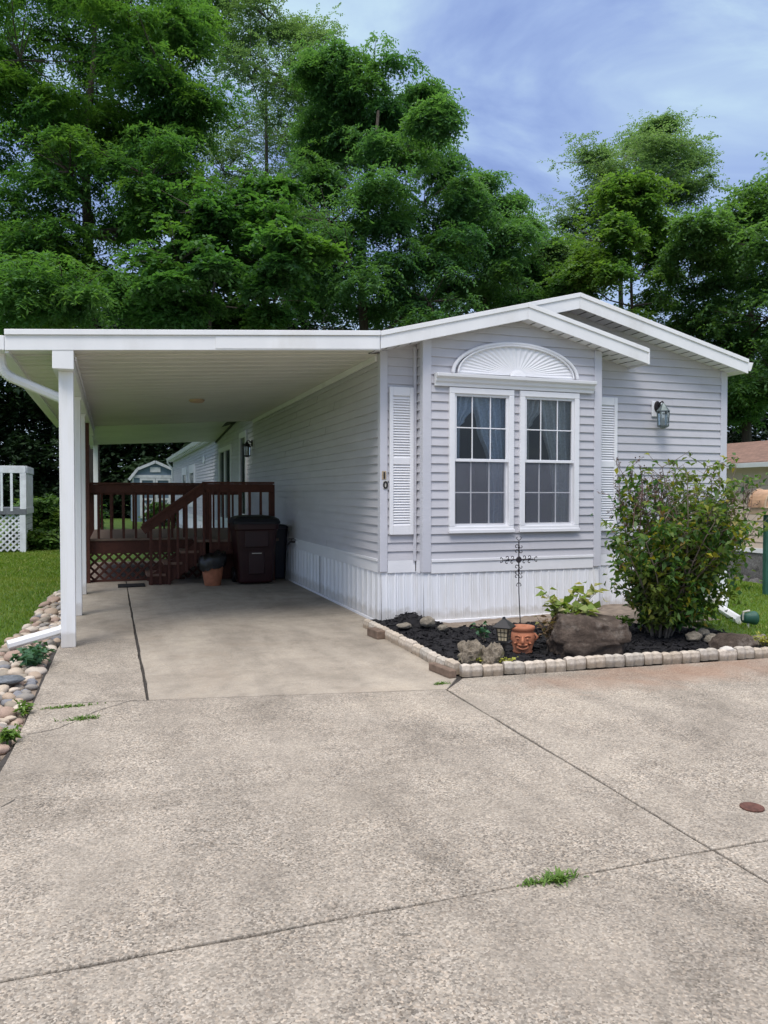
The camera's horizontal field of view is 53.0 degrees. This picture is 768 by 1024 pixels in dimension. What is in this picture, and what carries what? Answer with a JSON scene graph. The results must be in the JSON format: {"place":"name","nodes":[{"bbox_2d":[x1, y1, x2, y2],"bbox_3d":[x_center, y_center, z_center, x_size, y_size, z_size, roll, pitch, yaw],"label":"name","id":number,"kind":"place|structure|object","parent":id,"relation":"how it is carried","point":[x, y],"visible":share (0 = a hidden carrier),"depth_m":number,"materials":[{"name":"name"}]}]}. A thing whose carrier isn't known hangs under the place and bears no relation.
{"place":"outdoors","nodes":[
{"label":"outdoors","id":0,"kind":"place"},
{"bbox_2d":[34,638,145,704],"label":"driveway","id":1,"kind":"structure","parent":0,"point":[94,671],"depth_m":6.37,"materials":[{"name":"concrete"}]},
{"bbox_2d":[76,581,134,640],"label":"driveway","id":2,"kind":"structure","parent":0,"point":[106,614],"depth_m":9.59,"materials":[{"name":"concrete"}]},
{"bbox_2d":[118,583,145,587],"bbox_3d":[-4.123,1.198,12.574,0.420,0.014,0.440,0,1,-19],"label":"door mat","id":3,"kind":"object","parent":2,"relation":"on","point":[131,585],"depth_m":12.49,"materials":[{"name":"black rubber"}]},
{"bbox_2d":[0,329,380,649],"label":"carport","id":4,"kind":"object","parent":2,"relation":"on","point":[124,386],"visible":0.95,"depth_m":8.91,"materials":[{"name":"white paint"}]},
{"bbox_2d":[90,560,202,581],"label":"soil","id":5,"kind":"structure","parent":0,"point":[123,566],"depth_m":15.03,"materials":[{"name":"brown soil"}]},
{"bbox_2d":[127,578,455,699],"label":"driveway","id":6,"kind":"structure","parent":0,"point":[199,639],"depth_m":7.58,"materials":[{"name":"concrete"}]},
{"bbox_2d":[85,423,278,584],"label":"wooden deck","id":7,"kind":"structure","parent":6,"relation":"on","point":[189,547],"depth_m":13.16,"materials":[{"name":"red wood"}]},
{"bbox_2d":[202,566,223,585],"bbox_3d":[-2.818,1.004,12.659,0.410,0.400,0.410,0,1,-19],"label":"plant pot","id":8,"kind":"object","parent":6,"relation":"on","point":[212,577],"visible":0.72,"depth_m":12.54,"materials":[{"name":"ceramic"}]},
{"bbox_2d":[198,549,226,571],"bbox_3d":[-2.814,0.800,12.659,0.481,0.344,0.487,0,1,-19],"label":"potted plant","id":9,"kind":"object","parent":8,"relation":"on","point":[217,559],"visible":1,"depth_m":12.48,"materials":[{"name":"grey plant"}]},
{"bbox_2d":[228,515,279,582],"bbox_3d":[-2.218,0.622,13.053,0.790,1.143,0.889,0,1,-19],"label":"wheeled bin","id":10,"kind":"object","parent":6,"relation":"on","point":[253,537],"visible":1,"depth_m":12.71,"materials":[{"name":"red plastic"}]},
{"bbox_2d":[275,524,287,577],"bbox_3d":[-1.889,0.688,13.670,0.290,0.945,0.500,0,1,-19],"label":"slim bin","id":11,"kind":"object","parent":6,"relation":"on","point":[280,553],"visible":0.49,"depth_m":13.48,"materials":[{"name":"black plastic"}]},
{"bbox_2d":[367,627,384,639],"bbox_3d":[-0.080,1.269,8.064,0.100,0.085,0.260,-1,1,-25],"label":"brick","id":12,"kind":"object","parent":6,"relation":"on","point":[376,633],"visible":1,"depth_m":7.98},
{"bbox_2d":[429,662,455,677],"bbox_3d":[0.486,1.318,6.419,0.070,0.065,0.340,-1,1,-26],"label":"brick","id":13,"kind":"object","parent":6,"relation":"on","point":[442,670],"visible":1,"depth_m":6.37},
{"bbox_2d":[175,525,415,619],"bbox_3d":[-3.023,0.984,24.680,4.880,0.080,31.900,0,1,-19],"label":"house pad","id":14,"kind":"object","parent":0,"point":[381,593],"depth_m":10.94,"materials":[{"name":"concrete"}]},
{"bbox_2d":[166,293,752,623],"bbox_3d":[-2.796,-1.013,23.959,5.557,4.005,33.324,0,1,-19],"label":"mobile home","id":15,"kind":"object","parent":14,"relation":"on","point":[380,486],"visible":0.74,"depth_m":9.46,"materials":[{"name":"grey plastic"}]},
{"bbox_2d":[189,464,194,506],"bbox_3d":[-7.346,-1.000,29.525,0.075,1.620,2.200,0,1,-19],"label":"window","id":16,"kind":"structure","parent":15,"relation":"in","point":[191,467],"depth_m":29.43,"materials":[{"name":"white plastic"}]},
{"bbox_2d":[218,444,231,522],"bbox_3d":[-4.292,-0.748,20.876,0.080,2.040,2.350,0,1,-19],"label":"patio door","id":17,"kind":"structure","parent":15,"relation":"in","point":[224,453],"depth_m":20.77,"materials":[{"name":"white plastic"}]},
{"bbox_2d":[239,430,247,514],"bbox_3d":[-3.297,-0.765,17.965,0.142,2.210,1.000,0,1,-19],"label":"door","id":18,"kind":"structure","parent":15,"relation":"in","point":[243,461],"depth_m":17.97,"materials":[{"name":"white plastic"}]},
{"bbox_2d":[457,396,474,457],"bbox_3d":[0.925,-1.005,9.066,0.396,0.785,0.096,0,1,-19],"label":"curtain","id":19,"kind":"object","parent":15,"relation":"hanging from","point":[463,408],"visible":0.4,"depth_m":9.05,"materials":[{"name":"fabric"}]},
{"bbox_2d":[448,387,514,533],"bbox_3d":[1.136,-0.597,9.027,0.853,1.682,0.112,0,1,-19],"label":"window","id":20,"kind":"structure","parent":15,"relation":"in","point":[507,525],"depth_m":9.02,"materials":[{"name":"white plastic"}]},
{"bbox_2d":[473,397,504,522],"bbox_3d":[1.247,-0.620,9.188,0.444,1.560,0.095,0,1,-19],"label":"curtain","id":21,"kind":"object","parent":15,"relation":"hanging from","point":[481,410],"visible":0.9,"depth_m":9.20,"materials":[{"name":"fabric"}]},
{"bbox_2d":[527,400,539,458],"bbox_3d":[1.779,-1.012,9.367,0.372,0.785,0.095,0,1,-19],"label":"curtain","id":22,"kind":"object","parent":15,"relation":"hanging from","point":[533,411],"visible":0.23,"depth_m":9.36,"materials":[{"name":"beige fabric"}]},
{"bbox_2d":[518,391,579,531],"bbox_3d":[1.993,-0.604,9.330,0.835,1.682,0.112,0,1,-19],"label":"window","id":23,"kind":"structure","parent":15,"relation":"in","point":[573,524],"depth_m":9.33,"materials":[{"name":"white plastic"}]},
{"bbox_2d":[538,400,570,521],"bbox_3d":[2.093,-0.627,9.487,0.450,1.560,0.095,0,1,-19],"label":"curtain","id":24,"kind":"object","parent":15,"relation":"hanging from","point":[548,415],"visible":0.88,"depth_m":9.50,"materials":[{"name":"beige fabric"}]},
{"bbox_2d":[0,690,709,982],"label":"driveway","id":25,"kind":"structure","parent":0,"point":[129,830],"depth_m":3.54,"materials":[{"name":"concrete"}]},
{"bbox_2d":[36,702,105,709],"bbox_3d":[-2.206,1.363,5.432,0.461,0.020,0.076,0,1,-19],"label":"weed tuft","id":26,"kind":"object","parent":25,"relation":"on","point":[68,705],"visible":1,"depth_m":5.42,"materials":[{"name":"green plant"}]},
{"bbox_2d":[54,713,99,721],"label":"weed tuft","id":27,"kind":"object","parent":25,"relation":"on","point":[82,717],"visible":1,"depth_m":5.14,"materials":[{"name":"green plant"}]},
{"bbox_2d":[0,851,767,1023],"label":"driveway","id":28,"kind":"structure","parent":0,"point":[681,940],"depth_m":2.44,"materials":[{"name":"concrete"}]},
{"bbox_2d":[516,877,542,886],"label":"weed tuft","id":29,"kind":"object","parent":28,"relation":"on","point":[531,882],"visible":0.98,"depth_m":2.96,"materials":[{"name":"green plant"}]},
{"bbox_2d":[534,865,588,886],"bbox_3d":[0.675,1.412,2.985,0.234,0.037,0.119,-1,2,-33],"label":"weed tuft","id":30,"kind":"object","parent":28,"relation":"on","point":[558,877],"visible":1,"depth_m":2.99,"materials":[{"name":"green plant"}]},
{"bbox_2d":[0,514,767,746],"bbox_3d":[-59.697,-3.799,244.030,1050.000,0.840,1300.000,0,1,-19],"label":"ground","id":31,"kind":"structure","parent":0,"point":[118,523],"depth_m":11.96,"materials":[{"name":"green plant"}]},
{"bbox_2d":[0,466,33,551],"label":"white deck","id":32,"kind":"structure","parent":31,"relation":"on","point":[24,511],"depth_m":20.25,"materials":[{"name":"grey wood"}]},
{"bbox_2d":[1,526,59,550],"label":"shrub","id":33,"kind":"object","parent":31,"relation":"on","point":[37,539],"visible":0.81,"depth_m":20.96,"materials":[{"name":"green plant"}]},
{"bbox_2d":[0,594,60,760],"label":"gravel strip","id":34,"kind":"object","parent":31,"relation":"on","point":[31,701],"visible":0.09,"depth_m":5.64,"materials":[{"name":"soil"}]},
{"bbox_2d":[0,706,17,717],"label":"cobblestone","id":35,"kind":"object","parent":34,"relation":"on","point":[5,711],"visible":0.66,"depth_m":5.23,"materials":[{"name":"beige stone"}]},
{"bbox_2d":[0,723,21,744],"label":"weed","id":36,"kind":"object","parent":34,"relation":"on","point":[6,734],"visible":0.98,"depth_m":4.63,"materials":[{"name":"green plant"}]},
{"bbox_2d":[3,650,21,662],"bbox_3d":[-3.384,1.339,7.066,0.204,0.130,0.185,-1,2,-32],"label":"cobblestone","id":37,"kind":"object","parent":34,"relation":"on","point":[7,656],"visible":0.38,"depth_m":6.99,"materials":[{"name":"beige stone"}]},
{"bbox_2d":[7,667,24,674],"bbox_3d":[-3.078,1.353,6.446,0.143,0.104,0.133,-1,2,-39],"label":"cobblestone","id":38,"kind":"object","parent":34,"relation":"on","point":[15,671],"visible":0.59,"depth_m":6.41,"materials":[{"name":"beige stone"}]},
{"bbox_2d":[12,699,33,716],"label":"weed","id":39,"kind":"object","parent":34,"relation":"on","point":[24,708],"visible":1,"depth_m":5.25,"materials":[{"name":"green plant"}]},
{"bbox_2d":[15,693,34,701],"bbox_3d":[-2.656,1.376,5.704,0.111,0.072,0.124,0,1,19],"label":"cobblestone","id":40,"kind":"object","parent":34,"relation":"on","point":[27,696],"visible":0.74,"depth_m":5.67,"materials":[{"name":"grey stone"}]},
{"bbox_2d":[9,640,56,667],"bbox_3d":[-3.059,1.256,6.679,0.347,0.220,0.544,0,1,-5],"label":"weed","id":41,"kind":"object","parent":34,"relation":"on","point":[32,656],"visible":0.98,"depth_m":6.61,"materials":[{"name":"green plant"}]},
{"bbox_2d":[24,667,47,674],"bbox_3d":[-2.940,1.357,6.504,0.183,0.104,0.141,5,-7,-22],"label":"cobblestone","id":42,"kind":"object","parent":34,"relation":"on","point":[42,670],"visible":0.68,"depth_m":6.47,"materials":[{"name":"beige stone"}]},
{"bbox_2d":[0,493,100,535],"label":"shrub","id":43,"kind":"object","parent":31,"relation":"on","point":[39,514],"visible":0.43,"depth_m":22.73,"materials":[{"name":"green plant"}]},
{"bbox_2d":[0,205,141,334],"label":"tree","id":44,"kind":"object","parent":31,"relation":"on","point":[73,281],"visible":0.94,"depth_m":22.96,"materials":[{"name":"green plant"}]},
{"bbox_2d":[43,498,109,531],"bbox_3d":[-9.636,0.219,23.928,2.192,1.549,2.418,0,1,-19],"label":"shrub","id":45,"kind":"object","parent":31,"relation":"on","point":[104,513],"visible":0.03,"depth_m":24.27,"materials":[{"name":"green plant"}]},
{"bbox_2d":[0,0,257,528],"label":"tree","id":46,"kind":"object","parent":31,"relation":"on","point":[128,145],"visible":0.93,"depth_m":27.15,"materials":[{"name":"green plant"}]},
{"bbox_2d":[128,461,170,521],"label":"garden shed","id":47,"kind":"structure","parent":31,"relation":"on","point":[154,472],"depth_m":43.05,"materials":[{"name":"white wood"}]},
{"bbox_2d":[140,478,154,517],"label":"shed door","id":48,"kind":"structure","parent":47,"relation":"in","point":[141,499],"depth_m":42.92,"materials":[{"name":"white wood"}]},
{"bbox_2d":[156,478,170,503],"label":"shed door","id":49,"kind":"structure","parent":47,"relation":"in","point":[167,479],"depth_m":43.32,"materials":[{"name":"white wood"}]},
{"bbox_2d":[138,501,175,525],"bbox_3d":[-10.573,0.057,37.270,2.379,1.255,1.725,0,1,-2],"label":"shrub","id":50,"kind":"object","parent":31,"relation":"on","point":[156,508],"visible":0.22,"depth_m":36.91,"materials":[{"name":"green plant"}]},
{"bbox_2d":[0,304,342,517],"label":"thicket","id":51,"kind":"object","parent":31,"relation":"on","point":[25,416],"visible":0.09,"depth_m":49.78,"materials":[{"name":"green plant"}]},
{"bbox_2d":[109,151,352,527],"bbox_3d":[-5.636,-5.591,26.878,7.466,13.024,9.616,0,1,-19],"label":"tree","id":52,"kind":"object","parent":31,"relation":"on","point":[193,259],"visible":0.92,"depth_m":24.94,"materials":[{"name":"green plant"}]},
{"bbox_2d":[185,0,359,298],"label":"tree","id":53,"kind":"object","parent":31,"relation":"on","point":[286,30],"visible":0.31,"depth_m":38.89,"materials":[{"name":"green plant"}]},
{"bbox_2d":[0,582,752,771],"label":"joint bed","id":54,"kind":"object","parent":31,"relation":"on","point":[3,761],"depth_m":6.66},
{"bbox_2d":[391,632,403,644],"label":"edging block","id":55,"kind":"structure","parent":54,"relation":"on","point":[395,636],"depth_m":7.68,"materials":[{"name":"beige concrete"}]},
{"bbox_2d":[405,639,417,652],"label":"edging block","id":56,"kind":"structure","parent":54,"relation":"on","point":[409,643],"depth_m":7.33,"materials":[{"name":"beige concrete"}]},
{"bbox_2d":[412,644,423,656],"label":"edging block","id":57,"kind":"structure","parent":54,"relation":"on","point":[416,649],"depth_m":7.15,"materials":[{"name":"beige concrete"}]},
{"bbox_2d":[419,647,431,660],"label":"edging block","id":58,"kind":"structure","parent":54,"relation":"on","point":[424,651],"depth_m":7.02,"materials":[{"name":"beige concrete"}]},
{"bbox_2d":[427,651,440,662],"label":"edging block","id":59,"kind":"structure","parent":54,"relation":"on","point":[432,656],"depth_m":6.84,"materials":[{"name":"beige concrete"}]},
{"bbox_2d":[445,658,460,674],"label":"edging block","id":60,"kind":"structure","parent":54,"relation":"on","point":[452,663],"depth_m":6.42,"materials":[{"name":"beige concrete"}]},
{"bbox_2d":[459,663,482,676],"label":"edging block","id":61,"kind":"structure","parent":54,"relation":"on","point":[471,670],"depth_m":6.34,"materials":[{"name":"beige concrete"}]},
{"bbox_2d":[482,663,502,676],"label":"edging block","id":62,"kind":"structure","parent":54,"relation":"on","point":[494,669],"depth_m":6.39,"materials":[{"name":"beige concrete"}]},
{"bbox_2d":[502,661,524,673],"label":"edging block","id":63,"kind":"structure","parent":54,"relation":"on","point":[514,667],"depth_m":6.45,"materials":[{"name":"beige concrete"}]},
{"bbox_2d":[524,660,545,673],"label":"edging block","id":64,"kind":"structure","parent":54,"relation":"on","point":[535,666],"depth_m":6.49,"materials":[{"name":"beige concrete"}]},
{"bbox_2d":[545,659,565,672],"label":"edging block","id":65,"kind":"structure","parent":54,"relation":"on","point":[556,665],"depth_m":6.54,"materials":[{"name":"beige concrete"}]},
{"bbox_2d":[563,656,585,669],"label":"edging block","id":66,"kind":"structure","parent":54,"relation":"on","point":[576,663],"depth_m":6.59,"materials":[{"name":"beige concrete"}]},
{"bbox_2d":[585,655,605,667],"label":"edging block","id":67,"kind":"structure","parent":54,"relation":"on","point":[596,661],"depth_m":6.64,"materials":[{"name":"beige concrete"}]},
{"bbox_2d":[603,654,624,666],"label":"edging block","id":68,"kind":"structure","parent":54,"relation":"on","point":[615,660],"depth_m":6.70,"materials":[{"name":"beige concrete"}]},
{"bbox_2d":[623,652,643,665],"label":"edging block","id":69,"kind":"structure","parent":54,"relation":"on","point":[635,659],"depth_m":6.74,"materials":[{"name":"beige concrete"}]},
{"bbox_2d":[643,651,661,664],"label":"edging block","id":70,"kind":"structure","parent":54,"relation":"on","point":[653,657],"depth_m":6.80,"materials":[{"name":"beige concrete"}]},
{"bbox_2d":[661,651,681,664],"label":"edging block","id":71,"kind":"structure","parent":54,"relation":"on","point":[673,657],"depth_m":6.84,"materials":[{"name":"beige concrete"}]},
{"bbox_2d":[680,650,699,662],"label":"edging block","id":72,"kind":"structure","parent":54,"relation":"on","point":[690,656],"depth_m":6.89,"materials":[{"name":"beige concrete"}]},
{"bbox_2d":[696,648,717,660],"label":"edging block","id":73,"kind":"structure","parent":54,"relation":"on","point":[706,654],"depth_m":6.95,"materials":[{"name":"beige concrete"}]},
{"bbox_2d":[716,649,736,660],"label":"edging block","id":74,"kind":"structure","parent":54,"relation":"on","point":[724,655],"depth_m":6.99,"materials":[{"name":"beige concrete"}]},
{"bbox_2d":[734,646,754,658],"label":"edging block","id":75,"kind":"structure","parent":54,"relation":"on","point":[744,652],"depth_m":7.04,"materials":[{"name":"beige concrete"}]},
{"bbox_2d":[753,647,767,658],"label":"edging block","id":76,"kind":"structure","parent":54,"relation":"on","point":[761,653],"depth_m":7.08,"materials":[{"name":"beige concrete"}]},
{"bbox_2d":[0,265,767,517],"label":"woodland","id":77,"kind":"object","parent":31,"relation":"on","point":[734,437],"visible":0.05,"depth_m":48.25,"materials":[{"name":"green plant"}]},
{"bbox_2d":[275,28,516,330],"bbox_3d":[-0.058,-9.943,32.287,10.898,21.384,11.294,0,1,-19],"label":"tree","id":78,"kind":"object","parent":31,"relation":"on","point":[345,118],"visible":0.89,"depth_m":31.12,"materials":[{"name":"green plant"}]},
{"bbox_2d":[418,166,555,315],"bbox_3d":[4.514,-7.561,35.770,7.181,18.122,9.885,0,1,5],"label":"tree","id":79,"kind":"object","parent":31,"relation":"on","point":[507,264],"visible":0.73,"depth_m":34.41,"materials":[{"name":"green plant"}]},
{"bbox_2d":[506,225,621,307],"bbox_3d":[8.576,-6.512,38.543,5.855,15.874,10.264,0,1,-19],"label":"tree","id":80,"kind":"object","parent":31,"relation":"on","point":[547,251],"visible":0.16,"depth_m":38.04,"materials":[{"name":"green plant"}]},
{"bbox_2d":[539,166,689,328],"bbox_3d":[11.824,-7.349,36.417,6.108,17.650,12.965,1,2,37],"label":"tree","id":81,"kind":"object","parent":31,"relation":"on","point":[627,203],"visible":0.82,"depth_m":33.08,"materials":[{"name":"green plant"}]},
{"bbox_2d":[519,105,734,307],"bbox_3d":[12.415,-11.060,41.609,14.261,24.840,10.657,0,1,-19],"label":"tree","id":82,"kind":"object","parent":31,"relation":"on","point":[644,143],"visible":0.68,"depth_m":39.66,"materials":[{"name":"green plant"}]},
{"bbox_2d":[642,152,767,441],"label":"tree","id":83,"kind":"object","parent":31,"relation":"on","point":[727,242],"visible":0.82,"depth_m":32.21,"materials":[{"name":"green plant"}]},
{"bbox_2d":[726,440,767,580],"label":"neighbour house","id":84,"kind":"structure","parent":31,"relation":"on","point":[752,461],"depth_m":19.89,"materials":[{"name":"beige plastic"}]},
{"bbox_2d":[740,610,759,627],"bbox_3d":[4.060,1.194,8.562,0.136,0.212,0.159,0,1,-19],"label":"garden spotlight","id":85,"kind":"object","parent":31,"relation":"on","point":[751,617],"visible":0.98,"depth_m":8.54,"materials":[{"name":"green paint"}]},
{"bbox_2d":[748,489,767,594],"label":"birdhouse","id":86,"kind":"object","parent":31,"relation":"on","point":[761,495],"visible":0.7,"depth_m":11.24,"materials":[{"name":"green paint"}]},
{"bbox_2d":[0,0,767,477],"label":"sky","id":87,"kind":"structure","parent":0,"point":[530,74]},
{"bbox_2d":[443,604,718,627],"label":"soil","id":88,"kind":"structure","parent":0,"point":[615,610],"depth_m":9.02,"materials":[{"name":"brown soil"}]},
{"bbox_2d":[371,612,766,663],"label":"mulch","id":89,"kind":"object","parent":88,"relation":"on","point":[415,622],"visible":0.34,"depth_m":7.74,"materials":[{"name":"black wood"}]},
{"bbox_2d":[420,616,434,626],"bbox_3d":[0.461,1.167,8.199,0.168,0.117,0.134,0,1,-19],"label":"rock","id":90,"kind":"object","parent":89,"relation":"on","point":[427,621],"visible":1,"depth_m":8.16,"materials":[{"name":"beige stone"}]},
{"bbox_2d":[457,639,484,663],"bbox_3d":[0.748,1.228,6.585,0.271,0.307,0.253,-1,2,-29],"label":"rock","id":91,"kind":"object","parent":89,"relation":"on","point":[470,652],"visible":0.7,"depth_m":6.50,"materials":[{"name":"grey stone"}]},
{"bbox_2d":[470,621,490,641],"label":"weed","id":92,"kind":"object","parent":89,"relation":"on","point":[482,630],"visible":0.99,"depth_m":7.59,"materials":[{"name":"green plant"}]},
{"bbox_2d":[481,642,503,664],"bbox_3d":[0.931,1.230,6.553,0.175,0.264,0.275,1,2,36],"label":"rock","id":93,"kind":"object","parent":89,"relation":"on","point":[492,653],"visible":0.71,"depth_m":6.49,"materials":[{"name":"grey stone"}]},
{"bbox_2d":[492,617,515,659],"bbox_3d":[1.046,1.128,6.719,0.167,0.430,0.167,1,1,26],"label":"path light","id":94,"kind":"object","parent":89,"relation":"on","point":[504,627],"visible":0.98,"depth_m":6.68,"materials":[{"name":"black plastic"}]},
{"bbox_2d":[500,536,536,623],"bbox_3d":[1.388,0.774,7.934,0.433,1.043,0.024,0,1,-19],"label":"garden cross","id":95,"kind":"object","parent":89,"relation":"on","point":[518,559],"visible":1,"depth_m":7.92,"materials":[{"name":"metal"}]},
{"bbox_2d":[511,624,538,653],"bbox_3d":[1.279,1.175,7.085,0.259,0.250,0.251,0,1,-19],"label":"face pot","id":96,"kind":"object","parent":89,"relation":"on","point":[523,638],"visible":0.96,"depth_m":7.01,"materials":[{"name":"ceramic"}]},
{"bbox_2d":[534,614,555,649],"bbox_3d":[1.552,1.122,7.106,0.287,0.368,0.271,1,2,42],"label":"dry plant","id":97,"kind":"object","parent":89,"relation":"on","point":[545,631],"visible":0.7,"depth_m":7.10,"materials":[{"name":"brown plant"}]},
{"bbox_2d":[536,581,609,616],"bbox_3d":[1.759,0.972,7.177,0.760,0.667,0.579,0,1,-19],"label":"vine plant","id":98,"kind":"object","parent":89,"relation":"on","point":[585,605],"visible":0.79,"depth_m":7.17,"materials":[{"name":"green plant"}]},
{"bbox_2d":[546,611,631,657],"bbox_3d":[1.871,1.151,7.070,0.760,0.456,0.498,0,1,-5],"label":"boulder","id":99,"kind":"object","parent":89,"relation":"on","point":[580,634],"visible":0.87,"depth_m":6.87,"materials":[{"name":"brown stone"}]},
{"bbox_2d":[613,615,635,625],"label":"weed","id":100,"kind":"object","parent":89,"relation":"on","point":[627,619],"visible":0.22,"depth_m":7.98,"materials":[{"name":"green plant"}]},
{"bbox_2d":[591,451,767,637],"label":"bush","id":101,"kind":"object","parent":89,"relation":"on","point":[679,562],"visible":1,"depth_m":7.55,"materials":[{"name":"green plant"}]},
{"bbox_2d":[685,631,702,640],"bbox_3d":[3.059,1.230,7.595,0.183,0.109,0.143,0,1,-19],"label":"rock","id":102,"kind":"object","parent":89,"relation":"on","point":[693,636],"visible":0.95,"depth_m":7.55,"materials":[{"name":"beige stone"}]},
{"bbox_2d":[708,633,757,649],"bbox_3d":[3.280,1.265,7.256,0.431,0.260,0.281,0,1,1],"label":"rock","id":103,"kind":"object","parent":89,"relation":"on","point":[720,640],"visible":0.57,"depth_m":7.18,"materials":[{"name":"brown stone"}]},
{"bbox_2d":[748,631,767,646],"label":"sedum plant","id":104,"kind":"object","parent":89,"relation":"on","point":[762,640],"visible":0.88,"depth_m":7.22,"materials":[{"name":"plant"}]},
{"bbox_2d":[448,658,767,852],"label":"driveway","id":105,"kind":"structure","parent":0,"point":[682,748],"depth_m":4.88,"materials":[{"name":"concrete"}]},
{"bbox_2d":[739,802,764,812],"bbox_3d":[1.758,1.409,3.679,0.110,0.009,0.110,0,1,-19],"label":"pipe cap","id":106,"kind":"object","parent":105,"relation":"on","point":[752,807],"visible":1,"depth_m":3.66,"materials":[{"name":"metal"}]},
{"bbox_2d":[716,841,767,883],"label":"road","id":107,"kind":"structure","parent":0,"point":[752,859],"depth_m":3.18,"materials":[{"name":"concrete"}]},
{"label":"cobblestone","id":108,"kind":"object","parent":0,"visible":0},
{"bbox_2d":[0,675,25,684],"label":"flat stone","id":109,"kind":"object","parent":108,"relation":"on","point":[9,679],"visible":1,"depth_m":5.97,"materials":[{"name":"stone"}]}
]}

